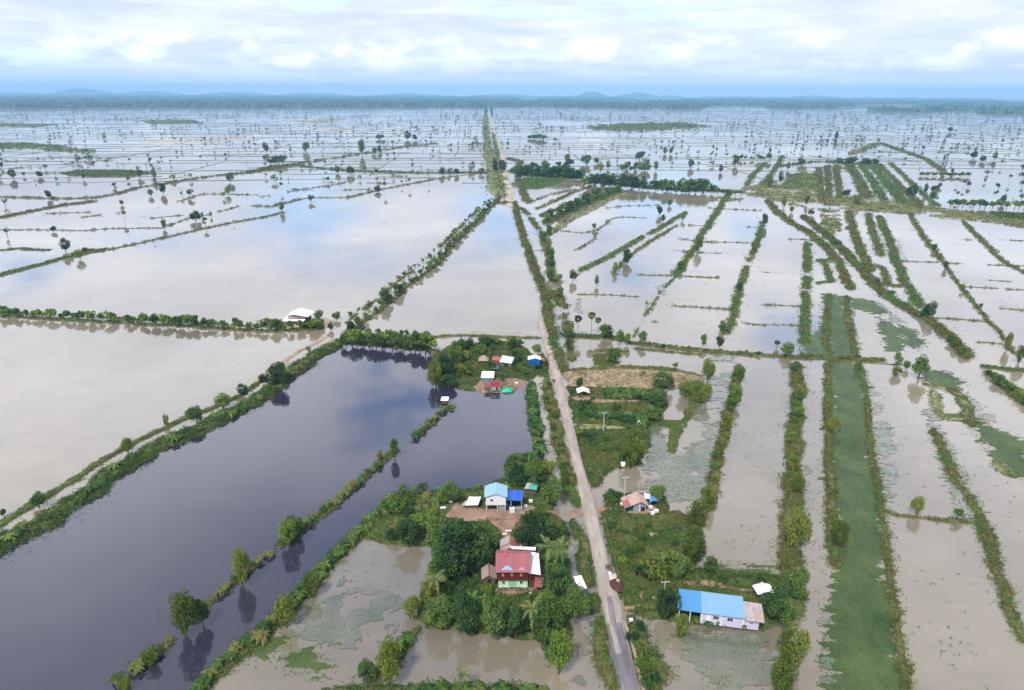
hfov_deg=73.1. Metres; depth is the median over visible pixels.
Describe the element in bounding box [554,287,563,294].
tree
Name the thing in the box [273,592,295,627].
tree
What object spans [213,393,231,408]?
tree
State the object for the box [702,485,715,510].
willow tree
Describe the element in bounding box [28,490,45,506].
tree
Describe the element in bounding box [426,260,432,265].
tree
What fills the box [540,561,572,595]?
tree
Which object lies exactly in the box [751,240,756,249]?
tree
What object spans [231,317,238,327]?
tree
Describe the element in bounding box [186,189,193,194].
tree
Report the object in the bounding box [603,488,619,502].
tree
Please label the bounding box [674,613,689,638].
tree
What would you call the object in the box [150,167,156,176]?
tree
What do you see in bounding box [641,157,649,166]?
tree
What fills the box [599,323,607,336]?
tree
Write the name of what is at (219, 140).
water
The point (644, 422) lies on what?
banana plant
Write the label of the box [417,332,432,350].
tree
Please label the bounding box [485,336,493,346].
tree
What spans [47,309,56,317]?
tree
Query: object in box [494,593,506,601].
tree
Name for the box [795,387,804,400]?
willow tree
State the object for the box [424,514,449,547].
tree
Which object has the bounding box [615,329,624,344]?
tree
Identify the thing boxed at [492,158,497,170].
tree
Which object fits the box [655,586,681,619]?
tree
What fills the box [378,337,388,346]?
tree
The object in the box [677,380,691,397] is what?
willow tree
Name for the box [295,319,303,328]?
tree
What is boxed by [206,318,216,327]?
tree
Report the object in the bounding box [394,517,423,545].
tree
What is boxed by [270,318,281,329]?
tree
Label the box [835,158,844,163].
tree
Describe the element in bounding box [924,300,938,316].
tree
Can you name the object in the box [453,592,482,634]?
tree
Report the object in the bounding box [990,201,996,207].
tree
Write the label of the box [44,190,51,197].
tree
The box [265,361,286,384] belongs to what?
tree
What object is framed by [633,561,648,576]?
tree
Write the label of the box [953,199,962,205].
tree
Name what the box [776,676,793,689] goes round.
willow tree
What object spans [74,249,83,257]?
tree
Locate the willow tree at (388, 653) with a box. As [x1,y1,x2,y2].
[374,633,401,684]
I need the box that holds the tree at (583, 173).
[579,168,585,176]
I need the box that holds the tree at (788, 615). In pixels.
[775,598,795,626]
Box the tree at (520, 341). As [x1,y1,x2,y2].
[516,339,524,344]
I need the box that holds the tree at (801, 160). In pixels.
[797,158,805,164]
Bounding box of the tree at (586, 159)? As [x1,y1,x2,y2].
[583,157,590,163]
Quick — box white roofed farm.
[281,308,313,322]
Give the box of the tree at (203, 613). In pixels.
[190,599,209,626]
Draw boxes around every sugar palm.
[575,314,582,335]
[588,311,595,330]
[595,317,601,334]
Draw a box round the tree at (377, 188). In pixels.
[374,185,380,191]
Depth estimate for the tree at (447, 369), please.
254.46 m
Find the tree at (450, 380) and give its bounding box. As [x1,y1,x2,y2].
[439,374,457,386]
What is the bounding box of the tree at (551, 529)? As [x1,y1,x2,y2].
[530,514,560,544]
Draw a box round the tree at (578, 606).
[563,582,590,619]
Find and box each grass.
[0,122,1023,689]
[0,127,1023,689]
[539,192,676,335]
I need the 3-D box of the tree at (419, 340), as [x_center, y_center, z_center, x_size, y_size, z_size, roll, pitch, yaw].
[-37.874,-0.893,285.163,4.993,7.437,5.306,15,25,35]
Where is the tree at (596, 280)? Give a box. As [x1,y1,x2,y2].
[594,274,598,285]
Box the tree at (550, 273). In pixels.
[547,266,554,278]
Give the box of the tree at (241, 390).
[236,383,248,394]
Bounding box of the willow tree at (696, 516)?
[686,498,709,526]
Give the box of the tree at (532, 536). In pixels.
[513,509,546,551]
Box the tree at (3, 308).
[0,305,7,314]
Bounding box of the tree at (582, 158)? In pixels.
[580,155,591,163]
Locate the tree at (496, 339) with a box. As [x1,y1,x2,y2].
[493,336,500,343]
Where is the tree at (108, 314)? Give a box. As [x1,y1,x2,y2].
[100,310,111,319]
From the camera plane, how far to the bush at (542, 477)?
186.78 m
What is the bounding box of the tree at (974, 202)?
[970,199,980,207]
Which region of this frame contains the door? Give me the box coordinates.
[509,580,516,585]
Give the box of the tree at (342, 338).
[339,333,348,344]
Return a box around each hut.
[441,397,448,403]
[478,355,488,362]
[576,386,589,395]
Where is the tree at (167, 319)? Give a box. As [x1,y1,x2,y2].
[160,314,170,324]
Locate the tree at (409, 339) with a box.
[406,335,415,349]
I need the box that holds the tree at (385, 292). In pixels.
[380,288,389,302]
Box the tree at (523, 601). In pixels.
[519,598,531,609]
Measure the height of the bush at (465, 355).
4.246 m
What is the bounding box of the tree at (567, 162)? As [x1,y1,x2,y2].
[564,158,571,165]
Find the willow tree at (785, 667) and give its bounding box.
[771,649,799,688]
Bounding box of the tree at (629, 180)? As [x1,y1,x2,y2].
[626,175,638,188]
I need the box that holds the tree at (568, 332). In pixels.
[563,328,573,336]
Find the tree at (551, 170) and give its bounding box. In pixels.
[545,167,553,175]
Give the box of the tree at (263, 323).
[256,319,268,328]
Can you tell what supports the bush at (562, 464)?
on the embankment at (642, 633)
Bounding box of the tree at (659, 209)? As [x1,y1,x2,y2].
[656,205,662,213]
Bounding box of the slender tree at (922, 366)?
[911,354,930,378]
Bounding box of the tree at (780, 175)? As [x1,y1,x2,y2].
[778,170,783,182]
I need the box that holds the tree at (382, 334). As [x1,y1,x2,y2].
[374,332,389,346]
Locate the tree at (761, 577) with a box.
[757,571,766,582]
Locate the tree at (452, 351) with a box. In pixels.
[447,345,462,362]
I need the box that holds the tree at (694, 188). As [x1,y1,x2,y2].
[693,179,703,191]
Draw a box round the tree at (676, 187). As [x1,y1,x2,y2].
[670,180,681,191]
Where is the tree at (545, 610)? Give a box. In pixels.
[529,597,564,645]
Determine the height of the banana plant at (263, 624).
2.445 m
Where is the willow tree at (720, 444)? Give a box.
[716,438,723,453]
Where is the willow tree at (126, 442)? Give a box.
[120,437,133,452]
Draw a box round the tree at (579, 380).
[576,377,582,385]
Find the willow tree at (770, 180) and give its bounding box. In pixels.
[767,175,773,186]
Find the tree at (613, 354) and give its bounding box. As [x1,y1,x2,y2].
[606,346,620,361]
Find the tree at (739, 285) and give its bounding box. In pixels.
[737,282,742,289]
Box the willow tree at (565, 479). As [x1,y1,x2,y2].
[560,472,570,488]
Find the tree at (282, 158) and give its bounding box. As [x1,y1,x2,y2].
[276,155,286,163]
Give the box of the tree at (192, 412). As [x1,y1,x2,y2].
[184,405,202,423]
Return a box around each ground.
[0,119,1015,664]
[0,119,1023,428]
[272,319,656,535]
[446,377,752,598]
[526,178,565,188]
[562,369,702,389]
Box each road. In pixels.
[489,113,514,207]
[538,318,639,689]
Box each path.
[253,334,647,689]
[442,330,538,332]
[564,507,647,610]
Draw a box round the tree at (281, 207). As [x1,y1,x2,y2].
[279,201,283,211]
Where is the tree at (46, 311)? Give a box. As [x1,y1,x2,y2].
[42,308,55,316]
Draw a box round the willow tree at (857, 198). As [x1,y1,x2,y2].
[853,194,861,203]
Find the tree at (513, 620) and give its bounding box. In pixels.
[503,604,529,639]
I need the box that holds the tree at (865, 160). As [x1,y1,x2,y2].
[861,158,871,163]
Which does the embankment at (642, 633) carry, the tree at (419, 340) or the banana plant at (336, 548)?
the banana plant at (336, 548)
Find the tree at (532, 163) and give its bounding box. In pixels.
[530,161,537,168]
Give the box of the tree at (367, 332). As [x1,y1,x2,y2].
[362,328,371,344]
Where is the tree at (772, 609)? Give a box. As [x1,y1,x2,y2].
[759,585,788,618]
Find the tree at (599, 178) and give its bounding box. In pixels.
[594,173,606,185]
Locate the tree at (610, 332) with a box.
[603,325,613,337]
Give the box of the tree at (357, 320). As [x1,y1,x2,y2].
[353,317,360,323]
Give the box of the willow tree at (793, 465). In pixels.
[787,453,800,470]
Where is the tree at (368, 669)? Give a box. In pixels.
[357,657,376,679]
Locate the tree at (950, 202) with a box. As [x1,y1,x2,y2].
[947,199,956,206]
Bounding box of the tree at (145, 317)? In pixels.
[140,314,147,323]
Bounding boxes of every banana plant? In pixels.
[0,532,18,542]
[11,525,27,536]
[12,519,28,528]
[41,512,51,519]
[67,500,76,505]
[78,486,91,496]
[78,495,86,502]
[86,483,101,490]
[93,479,107,485]
[96,472,109,477]
[105,462,121,470]
[109,671,122,682]
[125,452,135,458]
[127,656,144,674]
[128,657,139,672]
[142,448,152,452]
[155,645,166,654]
[164,433,174,440]
[165,633,173,642]
[169,435,179,441]
[189,682,207,689]
[195,675,207,683]
[199,677,212,689]
[201,665,220,676]
[201,668,219,677]
[208,411,217,416]
[211,657,224,668]
[214,415,225,420]
[215,588,225,596]
[219,582,232,590]
[223,652,238,663]
[227,409,237,417]
[227,640,243,652]
[229,574,236,580]
[238,636,250,645]
[239,635,253,645]
[241,398,249,403]
[250,628,271,646]
[254,555,264,563]
[255,620,271,629]
[263,549,275,557]
[265,613,277,626]
[290,599,299,606]
[292,589,306,600]
[295,579,311,589]
[304,515,316,524]
[309,569,327,578]
[317,560,331,570]
[317,570,327,578]
[318,506,327,511]
[322,500,331,506]
[326,554,337,563]
[329,545,340,556]
[332,498,341,505]
[334,548,347,556]
[335,493,343,499]
[339,541,349,549]
[342,483,353,490]
[345,529,362,537]
[345,533,358,546]
[346,479,358,485]
[357,475,365,482]
[358,524,371,532]
[362,513,375,520]
[373,460,382,467]
[393,639,404,650]
[398,483,409,489]
[400,631,413,643]
[405,633,415,642]
[407,686,419,689]
[410,431,420,439]
[412,504,421,512]
[413,508,426,515]
[417,482,427,490]
[417,683,436,689]
[421,504,429,508]
[422,490,431,499]
[429,497,441,506]
[434,676,451,689]
[435,591,450,602]
[447,589,464,602]
[456,681,471,689]
[458,576,476,589]
[464,586,484,599]
[465,590,478,599]
[467,679,486,689]
[491,680,511,689]
[494,679,511,686]
[502,481,512,488]
[514,452,525,460]
[519,683,537,689]
[525,389,533,394]
[525,451,538,461]
[528,381,536,386]
[529,408,537,415]
[530,416,542,421]
[530,421,540,427]
[531,401,541,407]
[532,436,540,443]
[534,422,545,432]
[535,446,547,455]
[537,684,549,689]
[588,411,598,418]
[600,410,612,417]
[607,412,620,420]
[616,386,624,391]
[618,414,635,423]
[631,391,643,399]
[637,415,648,419]
[638,419,648,427]
[691,615,700,624]
[702,620,713,626]
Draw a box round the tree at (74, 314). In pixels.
[71,310,80,318]
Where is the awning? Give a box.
[534,577,542,592]
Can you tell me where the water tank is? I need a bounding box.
[509,506,514,512]
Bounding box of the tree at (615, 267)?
[612,261,617,270]
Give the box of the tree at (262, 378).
[258,373,268,382]
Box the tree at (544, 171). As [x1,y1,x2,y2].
[540,167,549,174]
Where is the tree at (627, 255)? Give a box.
[622,249,632,262]
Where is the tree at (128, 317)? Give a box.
[124,314,131,322]
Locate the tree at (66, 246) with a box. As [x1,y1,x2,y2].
[59,237,69,251]
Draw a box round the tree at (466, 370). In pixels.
[462,367,471,375]
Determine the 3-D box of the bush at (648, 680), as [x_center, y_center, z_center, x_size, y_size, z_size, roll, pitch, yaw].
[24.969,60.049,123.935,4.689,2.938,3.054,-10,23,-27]
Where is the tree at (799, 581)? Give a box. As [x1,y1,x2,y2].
[782,567,810,597]
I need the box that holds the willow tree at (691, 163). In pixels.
[688,158,693,167]
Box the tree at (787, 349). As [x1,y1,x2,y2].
[780,341,794,353]
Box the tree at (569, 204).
[564,201,572,209]
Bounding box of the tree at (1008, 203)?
[1004,201,1011,208]
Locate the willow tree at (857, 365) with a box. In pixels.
[854,361,861,370]
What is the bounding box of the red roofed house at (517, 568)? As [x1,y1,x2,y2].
[495,546,540,587]
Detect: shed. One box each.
[481,371,493,380]
[481,563,496,584]
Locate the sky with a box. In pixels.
[0,0,1023,98]
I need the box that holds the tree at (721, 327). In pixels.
[718,320,726,330]
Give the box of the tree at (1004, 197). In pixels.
[1001,194,1006,200]
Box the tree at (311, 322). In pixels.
[308,318,317,326]
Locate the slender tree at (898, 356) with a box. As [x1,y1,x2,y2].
[894,351,904,366]
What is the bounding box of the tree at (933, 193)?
[930,190,937,198]
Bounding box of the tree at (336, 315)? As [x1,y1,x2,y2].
[331,311,339,319]
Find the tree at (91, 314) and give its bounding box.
[85,311,95,318]
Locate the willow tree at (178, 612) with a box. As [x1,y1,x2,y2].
[168,586,198,636]
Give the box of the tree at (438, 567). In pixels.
[428,537,457,581]
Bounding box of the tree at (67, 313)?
[65,311,72,316]
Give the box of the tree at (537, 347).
[532,344,541,353]
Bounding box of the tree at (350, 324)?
[346,320,354,328]
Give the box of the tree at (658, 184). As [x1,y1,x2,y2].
[654,180,661,190]
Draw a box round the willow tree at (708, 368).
[701,357,715,379]
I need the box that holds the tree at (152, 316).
[148,313,159,323]
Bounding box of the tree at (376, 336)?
[370,333,380,347]
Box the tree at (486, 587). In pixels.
[482,583,492,595]
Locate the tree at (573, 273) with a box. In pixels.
[569,269,576,278]
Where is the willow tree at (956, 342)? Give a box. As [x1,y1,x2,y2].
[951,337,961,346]
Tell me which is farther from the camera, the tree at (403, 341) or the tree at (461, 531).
the tree at (403, 341)
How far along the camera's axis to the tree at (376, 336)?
285.92 m
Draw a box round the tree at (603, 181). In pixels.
[600,174,610,185]
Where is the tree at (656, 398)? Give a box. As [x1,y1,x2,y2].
[646,387,667,406]
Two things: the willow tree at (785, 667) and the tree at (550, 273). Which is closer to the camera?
the willow tree at (785, 667)
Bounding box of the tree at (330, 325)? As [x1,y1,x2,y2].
[327,322,333,329]
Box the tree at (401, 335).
[393,333,406,346]
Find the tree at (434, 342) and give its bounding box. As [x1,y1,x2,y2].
[427,334,437,348]
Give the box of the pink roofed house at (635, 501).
[621,492,648,511]
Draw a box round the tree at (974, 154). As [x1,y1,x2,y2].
[970,151,977,158]
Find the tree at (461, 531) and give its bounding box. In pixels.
[434,517,490,575]
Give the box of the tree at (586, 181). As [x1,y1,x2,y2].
[579,177,589,184]
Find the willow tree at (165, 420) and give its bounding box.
[162,413,168,425]
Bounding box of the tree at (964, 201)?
[959,199,967,206]
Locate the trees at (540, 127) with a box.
[0,107,1023,343]
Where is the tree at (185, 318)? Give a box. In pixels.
[182,314,192,325]
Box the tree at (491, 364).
[487,361,496,369]
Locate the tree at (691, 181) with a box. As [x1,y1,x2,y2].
[680,178,694,191]
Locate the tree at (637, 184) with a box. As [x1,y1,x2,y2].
[632,176,646,188]
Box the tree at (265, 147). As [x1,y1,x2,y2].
[262,143,268,150]
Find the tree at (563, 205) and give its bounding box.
[558,202,566,209]
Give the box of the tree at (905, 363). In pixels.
[903,361,910,368]
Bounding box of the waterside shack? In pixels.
[484,382,500,390]
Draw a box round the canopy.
[752,582,773,600]
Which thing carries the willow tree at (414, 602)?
on the water at (76, 398)
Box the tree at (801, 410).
[797,407,804,414]
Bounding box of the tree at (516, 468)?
[507,461,524,484]
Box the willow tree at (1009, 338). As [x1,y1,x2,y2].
[1005,332,1013,350]
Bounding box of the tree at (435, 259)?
[431,257,440,262]
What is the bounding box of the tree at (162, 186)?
[159,183,165,193]
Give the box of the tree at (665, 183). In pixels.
[661,179,674,191]
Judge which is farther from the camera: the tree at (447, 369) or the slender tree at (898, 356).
the slender tree at (898, 356)
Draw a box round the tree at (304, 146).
[302,142,309,149]
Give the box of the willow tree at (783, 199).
[782,195,786,207]
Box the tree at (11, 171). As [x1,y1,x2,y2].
[6,169,15,178]
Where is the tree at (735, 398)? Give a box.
[727,385,741,406]
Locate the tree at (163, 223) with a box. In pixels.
[161,219,165,228]
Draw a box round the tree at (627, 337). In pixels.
[624,333,630,342]
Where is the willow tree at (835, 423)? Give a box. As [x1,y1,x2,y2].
[827,415,842,432]
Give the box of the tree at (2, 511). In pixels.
[0,508,5,515]
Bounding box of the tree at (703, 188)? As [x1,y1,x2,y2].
[695,179,709,192]
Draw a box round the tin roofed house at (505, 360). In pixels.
[492,355,513,365]
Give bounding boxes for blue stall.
[528,355,544,364]
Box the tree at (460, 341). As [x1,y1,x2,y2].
[456,338,465,349]
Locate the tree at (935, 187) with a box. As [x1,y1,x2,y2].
[930,185,940,190]
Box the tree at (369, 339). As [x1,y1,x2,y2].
[367,333,374,346]
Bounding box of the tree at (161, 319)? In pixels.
[156,313,166,323]
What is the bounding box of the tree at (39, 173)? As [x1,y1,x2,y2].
[36,171,42,175]
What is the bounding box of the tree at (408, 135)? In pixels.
[404,130,410,139]
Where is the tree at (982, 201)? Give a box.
[978,199,984,205]
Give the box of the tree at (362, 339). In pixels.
[358,334,366,342]
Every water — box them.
[0,106,1023,689]
[0,344,545,689]
[144,128,355,144]
[250,294,1023,689]
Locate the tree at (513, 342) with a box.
[507,339,515,345]
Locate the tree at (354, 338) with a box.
[352,334,359,345]
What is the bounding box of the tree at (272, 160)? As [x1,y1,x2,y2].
[269,156,276,163]
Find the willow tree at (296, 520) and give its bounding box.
[286,514,301,534]
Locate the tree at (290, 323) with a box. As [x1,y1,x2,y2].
[286,320,293,328]
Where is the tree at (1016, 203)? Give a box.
[1011,200,1019,208]
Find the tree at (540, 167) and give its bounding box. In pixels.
[536,165,546,176]
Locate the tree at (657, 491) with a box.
[648,484,666,501]
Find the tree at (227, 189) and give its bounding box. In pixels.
[224,185,230,193]
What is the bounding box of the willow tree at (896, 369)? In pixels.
[891,365,902,375]
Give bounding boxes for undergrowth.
[0,116,1023,689]
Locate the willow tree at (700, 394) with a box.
[691,380,712,402]
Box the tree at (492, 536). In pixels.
[474,520,499,551]
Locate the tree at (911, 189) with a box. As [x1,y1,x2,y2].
[906,184,917,194]
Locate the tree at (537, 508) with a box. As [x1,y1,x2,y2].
[533,504,547,515]
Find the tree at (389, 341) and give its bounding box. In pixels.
[386,335,395,346]
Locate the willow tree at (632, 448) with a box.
[620,431,644,467]
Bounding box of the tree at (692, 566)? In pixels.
[687,562,694,572]
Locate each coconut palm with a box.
[423,569,448,595]
[454,664,470,685]
[519,595,541,640]
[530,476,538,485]
[533,534,562,577]
[546,536,576,563]
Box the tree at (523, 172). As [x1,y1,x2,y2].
[517,169,527,177]
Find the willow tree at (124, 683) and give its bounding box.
[115,672,130,689]
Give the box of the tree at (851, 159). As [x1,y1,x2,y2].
[845,156,858,162]
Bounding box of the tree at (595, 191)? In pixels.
[590,188,598,194]
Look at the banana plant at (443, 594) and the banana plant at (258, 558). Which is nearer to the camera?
the banana plant at (443, 594)
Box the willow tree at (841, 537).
[831,517,850,545]
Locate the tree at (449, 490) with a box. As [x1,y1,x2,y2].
[437,479,459,501]
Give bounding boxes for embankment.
[0,113,1023,689]
[0,145,1023,577]
[485,124,1010,474]
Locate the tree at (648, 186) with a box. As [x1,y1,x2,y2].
[643,181,651,189]
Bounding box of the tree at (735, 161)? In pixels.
[733,155,739,163]
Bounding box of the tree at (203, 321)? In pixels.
[198,317,208,326]
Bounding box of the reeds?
[481,114,1023,475]
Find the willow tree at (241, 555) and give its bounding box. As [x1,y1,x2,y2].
[230,543,250,585]
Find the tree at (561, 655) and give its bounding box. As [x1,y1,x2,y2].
[547,627,572,674]
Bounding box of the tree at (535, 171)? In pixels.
[526,166,538,176]
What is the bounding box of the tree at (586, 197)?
[581,194,589,200]
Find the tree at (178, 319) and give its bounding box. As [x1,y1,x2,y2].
[173,315,182,324]
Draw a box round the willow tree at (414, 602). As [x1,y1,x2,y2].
[402,594,422,618]
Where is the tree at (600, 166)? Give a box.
[598,162,603,171]
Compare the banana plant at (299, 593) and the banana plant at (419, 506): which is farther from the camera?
the banana plant at (419, 506)
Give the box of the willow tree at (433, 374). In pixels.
[427,361,441,385]
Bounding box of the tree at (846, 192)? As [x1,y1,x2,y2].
[842,189,850,195]
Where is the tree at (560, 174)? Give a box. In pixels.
[557,167,566,176]
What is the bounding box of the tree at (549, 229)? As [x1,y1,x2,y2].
[546,225,552,235]
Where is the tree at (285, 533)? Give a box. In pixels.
[278,517,296,545]
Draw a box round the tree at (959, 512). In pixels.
[953,508,964,518]
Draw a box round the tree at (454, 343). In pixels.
[451,340,459,346]
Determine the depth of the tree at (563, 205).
613.61 m
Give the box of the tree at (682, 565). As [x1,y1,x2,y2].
[666,550,690,576]
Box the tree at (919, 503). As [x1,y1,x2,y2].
[910,496,925,514]
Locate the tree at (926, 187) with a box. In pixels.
[924,183,928,191]
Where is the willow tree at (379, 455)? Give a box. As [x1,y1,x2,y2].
[376,450,382,459]
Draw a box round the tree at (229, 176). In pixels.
[225,172,233,180]
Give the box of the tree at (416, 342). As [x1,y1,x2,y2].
[408,339,417,350]
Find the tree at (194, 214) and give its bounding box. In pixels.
[189,210,200,220]
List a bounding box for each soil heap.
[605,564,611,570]
[609,574,616,579]
[609,578,623,591]
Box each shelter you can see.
[462,497,480,508]
[524,483,537,493]
[644,493,649,502]
[649,496,657,504]
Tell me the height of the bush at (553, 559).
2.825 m
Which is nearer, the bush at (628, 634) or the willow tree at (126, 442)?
the bush at (628, 634)
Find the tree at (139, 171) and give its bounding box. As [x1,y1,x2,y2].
[136,169,142,177]
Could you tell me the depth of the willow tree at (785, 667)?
120.95 m
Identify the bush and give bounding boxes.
[139,644,158,666]
[380,498,390,508]
[384,493,403,504]
[385,503,398,514]
[385,527,398,540]
[388,498,405,513]
[389,491,402,500]
[392,516,402,528]
[396,489,408,499]
[401,489,414,499]
[401,505,414,517]
[404,499,414,509]
[404,514,424,529]
[414,513,430,525]
[425,507,439,517]
[436,585,451,595]
[453,568,468,586]
[455,363,465,373]
[460,350,468,360]
[463,337,474,348]
[473,344,487,353]
[473,602,488,619]
[474,593,489,609]
[478,336,487,344]
[494,598,509,618]
[504,335,514,345]
[506,454,526,464]
[510,335,518,346]
[510,461,529,467]
[512,364,523,372]
[513,593,525,607]
[518,473,535,485]
[518,591,539,610]
[521,366,531,373]
[526,611,546,628]
[526,611,553,631]
[531,456,545,468]
[535,460,550,473]
[536,473,547,483]
[539,231,548,235]
[540,235,546,240]
[543,459,556,472]
[544,258,555,266]
[549,555,562,563]
[550,413,557,418]
[550,423,556,429]
[550,431,560,438]
[550,597,568,619]
[552,273,561,281]
[555,448,563,454]
[555,525,565,535]
[558,525,568,534]
[559,461,569,469]
[559,558,571,571]
[560,468,570,475]
[564,485,574,491]
[576,429,583,435]
[580,430,591,437]
[608,520,616,527]
[612,404,620,410]
[617,524,628,532]
[618,556,627,564]
[624,574,632,580]
[625,548,633,557]
[625,632,638,640]
[628,631,639,642]
[631,640,641,649]
[632,588,639,593]
[632,621,639,630]
[635,653,651,667]
[636,542,643,551]
[636,553,657,570]
[636,619,643,629]
[638,535,645,540]
[638,583,646,589]
[638,644,652,658]
[638,663,657,679]
[640,669,661,689]
[641,563,652,576]
[641,590,653,598]
[643,601,655,610]
[644,561,670,583]
[648,657,657,666]
[654,567,671,579]
[663,562,676,575]
[671,539,679,545]
[709,450,719,457]
[710,460,720,468]
[710,473,719,480]
[722,431,728,438]
[726,406,733,411]
[786,436,795,442]
[787,470,794,476]
[788,431,797,435]
[789,366,798,371]
[789,411,800,418]
[790,416,799,423]
[794,450,802,459]
[917,309,927,316]
[990,374,1004,383]
[998,379,1015,387]
[1010,385,1021,390]
[1014,390,1023,398]
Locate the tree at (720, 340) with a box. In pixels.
[716,336,723,345]
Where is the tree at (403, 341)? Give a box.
[399,337,409,350]
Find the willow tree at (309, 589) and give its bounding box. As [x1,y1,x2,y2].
[302,570,318,596]
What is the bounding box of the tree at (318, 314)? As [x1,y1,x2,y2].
[314,309,323,318]
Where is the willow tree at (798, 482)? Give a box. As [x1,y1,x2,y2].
[790,471,805,492]
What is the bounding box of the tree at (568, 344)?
[566,337,570,348]
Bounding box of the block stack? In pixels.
[516,506,522,510]
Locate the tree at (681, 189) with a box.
[679,182,688,191]
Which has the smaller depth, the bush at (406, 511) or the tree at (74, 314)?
the bush at (406, 511)
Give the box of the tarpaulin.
[502,387,512,391]
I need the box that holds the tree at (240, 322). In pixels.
[234,320,242,328]
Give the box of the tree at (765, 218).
[762,213,767,225]
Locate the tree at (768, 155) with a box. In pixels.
[765,153,771,160]
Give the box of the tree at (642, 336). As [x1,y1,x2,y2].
[638,331,646,341]
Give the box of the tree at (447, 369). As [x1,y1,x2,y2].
[436,352,454,375]
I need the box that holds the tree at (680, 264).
[678,262,683,268]
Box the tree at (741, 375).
[737,364,745,382]
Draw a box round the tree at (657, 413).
[641,405,662,420]
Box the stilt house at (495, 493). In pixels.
[484,482,523,511]
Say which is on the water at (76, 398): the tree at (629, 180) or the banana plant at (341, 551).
the tree at (629, 180)
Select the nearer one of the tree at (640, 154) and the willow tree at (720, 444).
the willow tree at (720, 444)
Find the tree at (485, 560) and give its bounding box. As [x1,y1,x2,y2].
[468,532,493,568]
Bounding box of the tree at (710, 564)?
[703,555,717,571]
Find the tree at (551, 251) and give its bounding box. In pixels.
[548,246,554,259]
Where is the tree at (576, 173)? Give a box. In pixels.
[573,170,581,176]
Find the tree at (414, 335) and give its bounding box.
[410,332,419,350]
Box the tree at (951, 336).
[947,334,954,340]
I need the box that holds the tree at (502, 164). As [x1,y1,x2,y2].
[498,159,506,171]
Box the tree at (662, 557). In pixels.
[658,552,674,564]
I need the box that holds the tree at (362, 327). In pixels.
[355,324,365,332]
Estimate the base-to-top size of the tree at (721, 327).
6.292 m
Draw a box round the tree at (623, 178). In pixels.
[618,174,627,187]
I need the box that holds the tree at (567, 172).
[564,169,573,175]
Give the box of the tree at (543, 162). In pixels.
[541,160,547,167]
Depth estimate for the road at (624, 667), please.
159.50 m
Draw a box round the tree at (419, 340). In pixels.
[415,335,420,350]
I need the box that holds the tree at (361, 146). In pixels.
[358,139,364,154]
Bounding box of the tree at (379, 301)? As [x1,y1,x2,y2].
[376,299,384,305]
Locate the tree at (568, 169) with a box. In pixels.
[563,167,573,177]
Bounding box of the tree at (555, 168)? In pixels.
[552,165,561,174]
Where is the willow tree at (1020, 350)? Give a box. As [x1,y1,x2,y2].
[1015,345,1023,363]
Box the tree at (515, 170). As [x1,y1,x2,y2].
[511,165,522,175]
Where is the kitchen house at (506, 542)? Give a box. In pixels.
[500,535,524,549]
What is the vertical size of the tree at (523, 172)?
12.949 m
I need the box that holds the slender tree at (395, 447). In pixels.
[389,438,398,458]
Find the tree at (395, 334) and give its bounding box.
[389,332,400,347]
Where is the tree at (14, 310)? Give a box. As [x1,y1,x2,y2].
[11,307,20,316]
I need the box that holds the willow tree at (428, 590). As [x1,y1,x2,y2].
[420,570,438,599]
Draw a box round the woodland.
[0,105,1023,235]
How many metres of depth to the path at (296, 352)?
272.80 m
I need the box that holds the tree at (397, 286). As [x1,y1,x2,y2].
[392,284,403,293]
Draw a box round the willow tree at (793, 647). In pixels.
[777,620,810,667]
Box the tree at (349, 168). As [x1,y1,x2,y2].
[346,166,354,174]
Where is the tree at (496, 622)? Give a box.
[479,595,508,638]
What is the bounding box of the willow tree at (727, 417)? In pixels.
[721,414,731,430]
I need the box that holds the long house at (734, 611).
[677,589,764,629]
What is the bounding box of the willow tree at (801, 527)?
[784,504,812,547]
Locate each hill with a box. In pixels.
[0,92,45,94]
[46,88,115,95]
[114,91,184,95]
[198,92,270,95]
[277,93,350,95]
[372,93,440,95]
[470,94,542,97]
[577,92,608,96]
[617,92,664,97]
[660,95,687,97]
[797,95,836,98]
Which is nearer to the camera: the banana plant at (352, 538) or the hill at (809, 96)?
the banana plant at (352, 538)
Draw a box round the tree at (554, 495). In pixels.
[540,474,563,503]
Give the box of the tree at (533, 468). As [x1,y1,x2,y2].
[524,461,543,480]
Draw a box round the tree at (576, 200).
[574,198,581,204]
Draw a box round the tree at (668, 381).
[652,371,674,389]
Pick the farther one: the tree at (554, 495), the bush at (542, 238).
the bush at (542, 238)
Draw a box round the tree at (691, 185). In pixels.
[686,178,695,191]
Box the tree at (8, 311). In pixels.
[4,308,12,315]
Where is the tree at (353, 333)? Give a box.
[345,328,361,344]
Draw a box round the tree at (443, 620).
[424,596,454,628]
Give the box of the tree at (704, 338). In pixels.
[701,334,706,344]
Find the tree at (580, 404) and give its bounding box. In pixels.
[577,399,585,409]
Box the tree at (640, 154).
[635,151,645,159]
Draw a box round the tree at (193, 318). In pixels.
[190,315,198,326]
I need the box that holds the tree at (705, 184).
[697,178,712,192]
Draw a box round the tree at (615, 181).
[608,173,625,184]
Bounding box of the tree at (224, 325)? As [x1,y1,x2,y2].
[220,321,228,328]
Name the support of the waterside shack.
on the ground at (465, 512)
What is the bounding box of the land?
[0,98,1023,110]
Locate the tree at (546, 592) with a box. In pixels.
[538,588,557,604]
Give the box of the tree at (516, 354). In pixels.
[511,348,521,360]
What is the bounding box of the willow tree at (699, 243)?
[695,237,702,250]
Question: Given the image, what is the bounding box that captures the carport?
[573,575,586,594]
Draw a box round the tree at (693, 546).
[682,528,705,562]

